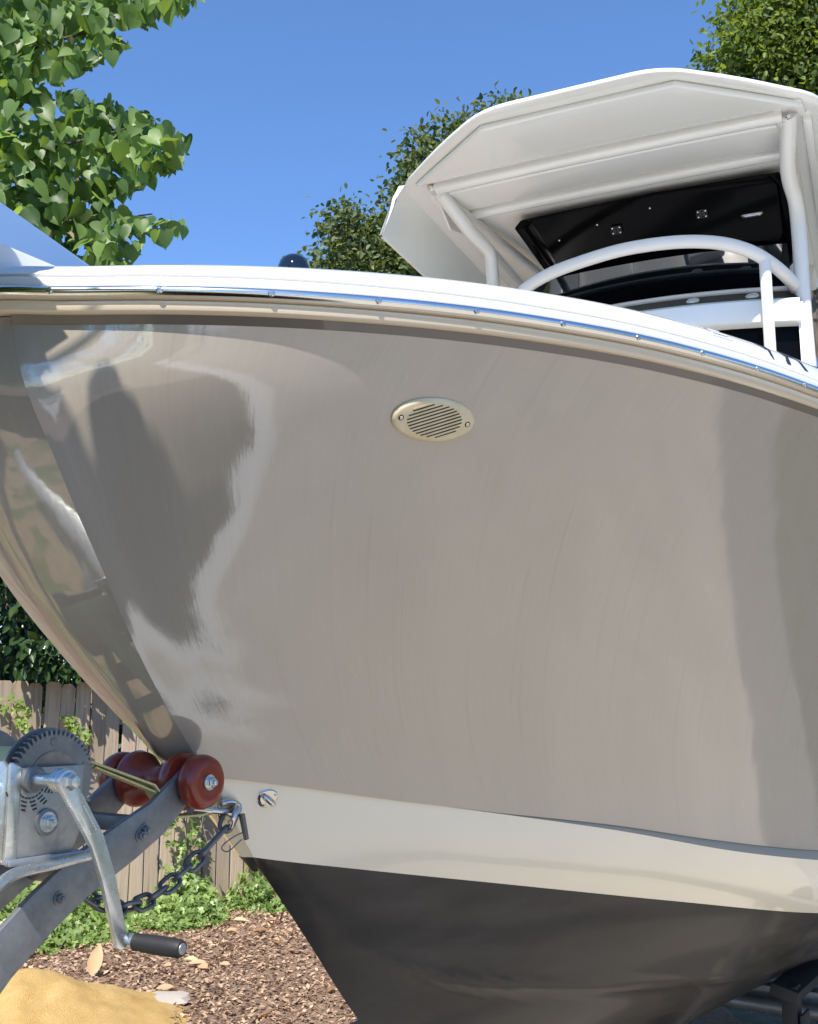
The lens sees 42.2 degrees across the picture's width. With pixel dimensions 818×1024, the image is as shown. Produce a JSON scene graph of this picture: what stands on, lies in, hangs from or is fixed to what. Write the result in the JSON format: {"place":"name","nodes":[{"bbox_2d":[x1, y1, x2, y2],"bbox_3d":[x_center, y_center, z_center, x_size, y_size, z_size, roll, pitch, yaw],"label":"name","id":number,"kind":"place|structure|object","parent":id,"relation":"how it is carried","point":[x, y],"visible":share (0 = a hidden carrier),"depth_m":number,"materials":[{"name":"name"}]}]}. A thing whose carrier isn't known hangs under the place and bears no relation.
{"place":"outdoors","nodes":[
{"label":"outdoors","id":0,"kind":"place"},
{"bbox_2d":[0,584,162,764],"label":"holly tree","id":1,"kind":"object","parent":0,"point":[61,680],"visible":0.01,"depth_m":10.28,"materials":[{"name":"green plant"}]},
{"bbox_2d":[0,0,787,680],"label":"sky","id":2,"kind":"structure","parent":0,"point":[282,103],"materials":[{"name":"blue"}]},
{"bbox_2d":[117,743,817,1023],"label":"ground","id":3,"kind":"structure","parent":0,"point":[746,1017],"depth_m":5.48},
{"bbox_2d":[19,845,742,1023],"bbox_3d":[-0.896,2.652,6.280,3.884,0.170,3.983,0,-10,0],"label":"bark mulch","id":4,"kind":"object","parent":3,"relation":"on","point":[196,980],"visible":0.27,"depth_m":6.01,"materials":[{"name":"brown wood"}]},
{"bbox_2d":[0,576,122,738],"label":"evergreen shrub","id":5,"kind":"object","parent":4,"relation":"on","point":[24,660],"visible":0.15,"depth_m":7.50,"materials":[{"name":"green plant"}]},
{"bbox_2d":[0,881,140,958],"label":"ivy","id":6,"kind":"object","parent":4,"relation":"on","point":[67,932],"visible":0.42,"depth_m":6.72,"materials":[{"name":"green plant"}]},
{"bbox_2d":[0,968,189,1023],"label":"sand heap","id":7,"kind":"object","parent":4,"relation":"on","point":[35,996],"visible":0.77,"depth_m":4.97,"materials":[{"name":"beige sand"}]},
{"bbox_2d":[87,943,102,975],"bbox_3d":[-1.736,2.479,5.875,0.082,0.170,0.042,13,-18,-5],"label":"fallen leaf","id":8,"kind":"object","parent":4,"relation":"on","point":[94,962],"visible":1,"depth_m":5.87,"materials":[{"name":"beige plant"}]},
{"bbox_2d":[0,0,204,265],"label":"redbud tree","id":9,"kind":"object","parent":4,"relation":"on","point":[43,154],"visible":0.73,"depth_m":7.37,"materials":[{"name":"green plant"}]},
{"bbox_2d":[0,681,275,921],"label":"wooden fence","id":10,"kind":"object","parent":4,"relation":"on","point":[102,719],"visible":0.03,"depth_m":7.56,"materials":[{"name":"brown wood"}]},
{"bbox_2d":[0,691,34,733],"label":"vine sprig","id":11,"kind":"object","parent":10,"relation":"attached to","point":[20,721],"visible":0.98,"depth_m":7.14,"materials":[{"name":"green plant"}]},
{"bbox_2d":[59,716,93,745],"bbox_3d":[-2.293,1.514,7.330,0.234,0.207,0.146,-4,-11,20],"label":"vine sprig","id":12,"kind":"object","parent":10,"relation":"attached to","point":[72,728],"visible":0.79,"depth_m":7.33,"materials":[{"name":"green plant"}]},
{"bbox_2d":[162,810,215,872],"bbox_3d":[-1.655,2.320,7.638,0.540,0.768,0.173,8,-13,-37],"label":"climbing vine","id":13,"kind":"object","parent":10,"relation":"attached to","point":[182,847],"visible":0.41,"depth_m":7.67,"materials":[{"name":"green plant"}]},
{"bbox_2d":[154,983,172,990],"bbox_3d":[-1.293,2.506,5.574,0.103,0.025,0.049,1,16,-9],"label":"fallen leaf","id":14,"kind":"object","parent":4,"relation":"on","point":[165,986],"visible":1,"depth_m":5.58,"materials":[{"name":"beige plant"}]},
{"bbox_2d":[152,991,190,1005],"bbox_3d":[-1.268,2.489,5.412,0.306,0.059,0.226,0,-10,0],"label":"flat stone","id":15,"kind":"object","parent":4,"relation":"on","point":[180,998],"visible":0.59,"depth_m":5.39,"materials":[{"name":"beige stone"}]},
{"bbox_2d":[127,865,231,933],"bbox_3d":[-1.562,2.708,7.388,0.885,0.416,0.621,7,-12,-33],"label":"ivy","id":16,"kind":"object","parent":4,"relation":"on","point":[174,912],"visible":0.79,"depth_m":7.33,"materials":[{"name":"green plant"}]},
{"bbox_2d":[186,956,197,960],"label":"fallen leaf","id":17,"kind":"object","parent":4,"relation":"on","point":[192,958],"visible":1,"depth_m":6.21,"materials":[{"name":"beige plant"}]},
{"bbox_2d":[186,959,204,964],"bbox_3d":[-1.230,2.604,6.129,0.120,0.025,0.055,-2,-10,9],"label":"fallen leaf","id":18,"kind":"object","parent":4,"relation":"on","point":[197,961],"visible":0.96,"depth_m":6.14,"materials":[{"name":"beige plant"}]},
{"bbox_2d":[198,962,207,967],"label":"fallen leaf","id":19,"kind":"object","parent":4,"relation":"on","point":[204,965],"visible":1,"depth_m":6.06,"materials":[{"name":"beige plant"}]},
{"bbox_2d":[220,961,228,964],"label":"fallen leaf","id":20,"kind":"object","parent":4,"relation":"on","point":[224,963],"visible":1,"depth_m":6.14,"materials":[{"name":"beige plant"}]},
{"bbox_2d":[222,941,234,946],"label":"fallen leaf","id":21,"kind":"object","parent":4,"relation":"on","point":[228,943],"visible":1,"depth_m":6.53,"materials":[{"name":"brown plant"}]},
{"bbox_2d":[234,917,248,920],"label":"fallen leaf","id":22,"kind":"object","parent":4,"relation":"on","point":[240,918],"visible":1,"depth_m":7.27,"materials":[{"name":"beige plant"}]},
{"bbox_2d":[221,865,289,915],"bbox_3d":[-0.774,2.789,7.917,1.306,0.448,0.604,7,-12,-33],"label":"ivy","id":23,"kind":"object","parent":4,"relation":"on","point":[261,891],"visible":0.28,"depth_m":7.73,"materials":[{"name":"green plant"}]},
{"bbox_2d":[254,927,267,930],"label":"fallen leaf","id":24,"kind":"object","parent":4,"relation":"on","point":[259,928],"visible":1,"depth_m":6.88,"materials":[{"name":"brown plant"}]},
{"bbox_2d":[258,1010,271,1017],"bbox_3d":[-0.731,2.490,5.237,0.124,0.030,0.059,-6,-27,-26],"label":"fallen leaf","id":25,"kind":"object","parent":4,"relation":"on","point":[264,1012],"visible":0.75,"depth_m":5.24,"materials":[{"name":"brown plant"}]},
{"bbox_2d":[282,81,530,276],"bbox_3d":[0.956,-0.891,14.170,5.732,9.838,2.928,0,-10,0],"label":"oak tree","id":26,"kind":"object","parent":3,"relation":"on","point":[359,254],"visible":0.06,"depth_m":13.95,"materials":[{"name":"green plant"}]},
{"bbox_2d":[686,0,817,366],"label":"shade tree","id":27,"kind":"object","parent":3,"relation":"on","point":[774,45],"visible":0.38,"depth_m":13.10,"materials":[{"name":"green plant"}]},
{"label":"driveway","id":28,"kind":"structure","parent":0,"visible":0},
{"bbox_2d":[0,727,817,1023],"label":"trailer","id":29,"kind":"object","parent":28,"relation":"on","point":[54,818],"visible":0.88,"depth_m":1.56,"materials":[{"name":"metal"}]},
{"bbox_2d":[83,803,248,916],"bbox_3d":[-0.408,0.583,1.784,0.044,0.160,0.346,-9,-13,39],"label":"safety chain","id":30,"kind":"object","parent":29,"relation":"hanging from","point":[136,902],"visible":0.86,"depth_m":1.80,"materials":[{"name":"metal"}]},
{"bbox_2d":[0,68,817,1023],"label":"motor boat","id":31,"kind":"object","parent":29,"relation":"on","point":[448,620],"visible":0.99,"depth_m":2.05,"materials":[{"name":"beige plastic"}]}
]}

